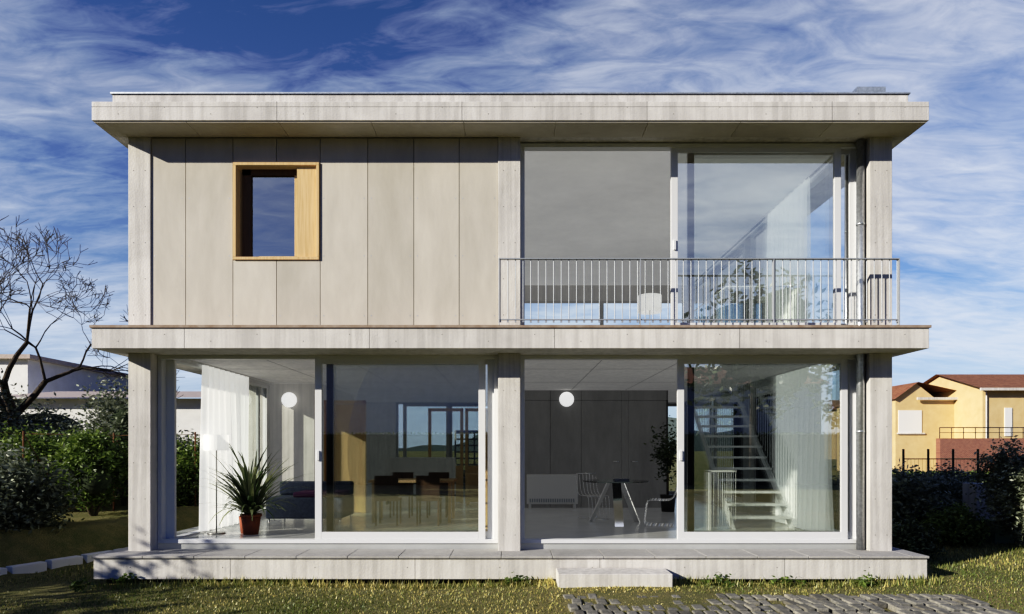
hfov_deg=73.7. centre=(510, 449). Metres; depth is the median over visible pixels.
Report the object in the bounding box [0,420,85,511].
shrub
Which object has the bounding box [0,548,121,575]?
kerb
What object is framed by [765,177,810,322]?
curtain
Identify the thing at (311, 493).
sofa cushion
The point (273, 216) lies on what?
room window
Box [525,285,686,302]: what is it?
beam
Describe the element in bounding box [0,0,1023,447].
sky
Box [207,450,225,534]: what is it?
lamp stand
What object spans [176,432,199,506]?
shrub
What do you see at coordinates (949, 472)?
shrub
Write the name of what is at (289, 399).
globes
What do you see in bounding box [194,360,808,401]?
ceiling
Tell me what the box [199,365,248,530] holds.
curtain
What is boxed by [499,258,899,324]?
railing
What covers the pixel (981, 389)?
roof trim
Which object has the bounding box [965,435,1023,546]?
bush
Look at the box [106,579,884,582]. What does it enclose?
plinth gap
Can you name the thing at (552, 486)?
radiator
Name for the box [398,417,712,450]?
hills
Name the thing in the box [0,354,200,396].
white house roof
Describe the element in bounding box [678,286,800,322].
balustrade
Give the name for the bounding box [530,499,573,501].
radiator grille
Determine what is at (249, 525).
pot
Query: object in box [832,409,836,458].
house
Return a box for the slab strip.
[89,325,931,327]
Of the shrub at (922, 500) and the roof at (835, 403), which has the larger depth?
the roof at (835, 403)
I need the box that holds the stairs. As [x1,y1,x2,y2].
[685,368,795,529]
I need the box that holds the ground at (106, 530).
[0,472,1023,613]
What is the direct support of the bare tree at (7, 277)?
on the ground at (106, 530)
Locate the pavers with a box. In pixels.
[91,547,928,557]
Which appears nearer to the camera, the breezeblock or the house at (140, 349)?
the house at (140, 349)
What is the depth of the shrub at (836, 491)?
14.45 m
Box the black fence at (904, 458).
[902,449,1003,480]
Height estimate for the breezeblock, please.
1.900 m
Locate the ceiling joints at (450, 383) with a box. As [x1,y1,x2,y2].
[267,360,749,389]
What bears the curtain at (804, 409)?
hanging from the curtain tracks
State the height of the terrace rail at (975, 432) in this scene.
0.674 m
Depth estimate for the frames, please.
9.64 m
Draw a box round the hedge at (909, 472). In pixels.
[839,470,990,482]
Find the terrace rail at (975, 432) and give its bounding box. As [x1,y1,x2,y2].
[939,427,1023,437]
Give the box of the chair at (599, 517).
[576,472,609,519]
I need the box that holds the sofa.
[266,481,353,518]
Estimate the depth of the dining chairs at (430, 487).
11.55 m
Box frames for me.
[158,143,855,542]
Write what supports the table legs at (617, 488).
on the floors
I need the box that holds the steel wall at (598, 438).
[525,390,667,507]
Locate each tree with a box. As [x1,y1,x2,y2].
[0,215,182,427]
[0,246,30,311]
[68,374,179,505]
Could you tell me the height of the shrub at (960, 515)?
1.113 m
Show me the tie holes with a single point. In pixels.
(488, 341)
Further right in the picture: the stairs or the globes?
the stairs
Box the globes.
[281,392,573,406]
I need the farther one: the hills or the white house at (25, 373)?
the hills
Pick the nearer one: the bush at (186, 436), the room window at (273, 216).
the room window at (273, 216)
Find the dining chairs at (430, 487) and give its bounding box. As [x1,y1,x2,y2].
[374,472,448,525]
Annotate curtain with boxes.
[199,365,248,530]
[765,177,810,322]
[775,365,833,530]
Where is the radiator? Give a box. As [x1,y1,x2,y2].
[527,474,577,507]
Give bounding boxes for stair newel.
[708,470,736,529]
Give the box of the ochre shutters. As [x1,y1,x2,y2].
[898,408,1011,435]
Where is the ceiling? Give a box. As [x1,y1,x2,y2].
[525,151,832,284]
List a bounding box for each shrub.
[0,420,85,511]
[39,423,127,515]
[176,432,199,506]
[832,466,839,528]
[834,458,955,530]
[906,459,978,482]
[912,468,971,513]
[914,498,992,549]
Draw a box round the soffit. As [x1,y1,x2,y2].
[94,121,926,136]
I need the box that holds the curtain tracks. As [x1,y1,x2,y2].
[187,155,832,383]
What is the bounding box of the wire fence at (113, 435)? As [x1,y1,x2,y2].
[0,431,199,511]
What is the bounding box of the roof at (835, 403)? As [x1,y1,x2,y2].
[832,400,839,408]
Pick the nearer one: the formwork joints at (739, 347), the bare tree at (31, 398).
the formwork joints at (739, 347)
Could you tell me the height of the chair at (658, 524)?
0.858 m
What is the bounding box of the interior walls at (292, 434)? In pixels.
[261,384,455,508]
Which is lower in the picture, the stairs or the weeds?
the weeds
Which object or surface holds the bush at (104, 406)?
on the ground at (106, 530)
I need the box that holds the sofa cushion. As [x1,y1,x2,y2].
[293,490,348,496]
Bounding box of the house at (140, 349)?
[92,95,928,587]
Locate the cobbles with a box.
[563,593,1019,613]
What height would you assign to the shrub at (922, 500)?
2.015 m
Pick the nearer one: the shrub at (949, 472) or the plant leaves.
the plant leaves
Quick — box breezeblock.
[455,430,478,490]
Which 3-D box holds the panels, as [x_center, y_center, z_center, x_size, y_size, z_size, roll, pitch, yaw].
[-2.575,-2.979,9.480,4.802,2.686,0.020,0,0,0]
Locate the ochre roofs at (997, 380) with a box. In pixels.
[835,374,1023,406]
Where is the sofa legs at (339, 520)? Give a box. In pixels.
[268,514,351,525]
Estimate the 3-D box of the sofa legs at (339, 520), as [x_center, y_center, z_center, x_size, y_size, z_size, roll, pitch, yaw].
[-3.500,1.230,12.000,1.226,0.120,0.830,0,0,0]
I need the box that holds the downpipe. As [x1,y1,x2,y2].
[856,139,864,549]
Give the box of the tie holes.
[118,107,904,567]
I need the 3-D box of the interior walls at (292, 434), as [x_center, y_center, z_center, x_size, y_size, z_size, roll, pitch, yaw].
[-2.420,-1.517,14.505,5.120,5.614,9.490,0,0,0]
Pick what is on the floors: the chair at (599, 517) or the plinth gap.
the chair at (599, 517)
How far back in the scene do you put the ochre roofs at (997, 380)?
50.16 m
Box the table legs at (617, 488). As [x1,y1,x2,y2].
[589,483,639,526]
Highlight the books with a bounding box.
[613,478,628,480]
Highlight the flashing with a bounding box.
[110,87,910,95]
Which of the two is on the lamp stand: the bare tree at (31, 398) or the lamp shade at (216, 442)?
the lamp shade at (216, 442)
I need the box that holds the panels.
[152,138,497,324]
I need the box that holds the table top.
[583,479,648,482]
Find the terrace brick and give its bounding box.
[936,438,1023,471]
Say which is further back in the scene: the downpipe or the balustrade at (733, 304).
the balustrade at (733, 304)
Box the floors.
[158,496,855,548]
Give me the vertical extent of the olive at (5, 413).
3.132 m
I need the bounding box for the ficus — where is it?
[644,415,676,494]
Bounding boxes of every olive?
[0,368,29,436]
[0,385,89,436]
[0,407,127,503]
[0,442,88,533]
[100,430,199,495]
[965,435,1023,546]
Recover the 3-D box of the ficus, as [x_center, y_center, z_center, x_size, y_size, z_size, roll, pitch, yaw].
[3.254,0.135,14.307,0.897,1.710,1.065,0,0,0]
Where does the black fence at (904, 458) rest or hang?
on the fence base
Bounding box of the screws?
[154,147,494,315]
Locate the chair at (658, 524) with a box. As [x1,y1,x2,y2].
[644,485,676,526]
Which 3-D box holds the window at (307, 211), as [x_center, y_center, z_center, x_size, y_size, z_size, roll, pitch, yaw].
[-3.244,-3.305,9.575,1.191,1.347,0.260,0,0,0]
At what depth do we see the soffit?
9.19 m
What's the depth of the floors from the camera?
11.19 m
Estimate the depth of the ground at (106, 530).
8.51 m
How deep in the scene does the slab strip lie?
8.98 m
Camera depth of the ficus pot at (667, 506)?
14.18 m
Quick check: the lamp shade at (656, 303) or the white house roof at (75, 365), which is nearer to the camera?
the lamp shade at (656, 303)
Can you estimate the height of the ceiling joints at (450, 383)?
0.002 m
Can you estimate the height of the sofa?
0.600 m
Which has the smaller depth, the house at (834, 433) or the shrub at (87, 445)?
the shrub at (87, 445)
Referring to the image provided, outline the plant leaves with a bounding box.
[184,444,311,524]
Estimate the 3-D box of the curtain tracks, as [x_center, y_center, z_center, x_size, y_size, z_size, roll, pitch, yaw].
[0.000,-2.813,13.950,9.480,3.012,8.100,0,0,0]
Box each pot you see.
[239,513,261,534]
[660,494,675,511]
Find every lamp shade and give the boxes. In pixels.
[204,435,228,449]
[638,293,661,314]
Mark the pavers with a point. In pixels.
(496, 553)
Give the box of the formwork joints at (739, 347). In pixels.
[554,328,784,578]
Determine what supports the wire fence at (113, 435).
on the ground at (106, 530)
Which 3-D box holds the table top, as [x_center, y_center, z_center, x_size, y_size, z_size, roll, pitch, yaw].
[1.840,0.547,11.950,1.150,0.015,1.150,0,0,0]
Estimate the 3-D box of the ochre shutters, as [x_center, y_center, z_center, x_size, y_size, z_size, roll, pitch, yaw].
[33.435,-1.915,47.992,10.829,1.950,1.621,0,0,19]
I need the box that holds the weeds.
[68,570,880,592]
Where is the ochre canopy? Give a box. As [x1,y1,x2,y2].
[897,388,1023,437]
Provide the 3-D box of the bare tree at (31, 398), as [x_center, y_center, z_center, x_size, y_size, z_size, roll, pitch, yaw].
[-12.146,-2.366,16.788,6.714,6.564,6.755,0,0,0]
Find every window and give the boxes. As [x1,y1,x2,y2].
[233,162,319,259]
[253,177,294,256]
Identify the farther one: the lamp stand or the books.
the books
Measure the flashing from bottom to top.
0.239 m
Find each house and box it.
[0,359,200,451]
[92,95,928,587]
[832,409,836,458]
[837,376,1023,471]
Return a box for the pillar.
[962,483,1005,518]
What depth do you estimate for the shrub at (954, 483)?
15.21 m
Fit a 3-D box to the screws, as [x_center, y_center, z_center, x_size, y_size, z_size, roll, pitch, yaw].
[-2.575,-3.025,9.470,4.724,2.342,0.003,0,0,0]
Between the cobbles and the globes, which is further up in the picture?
the globes

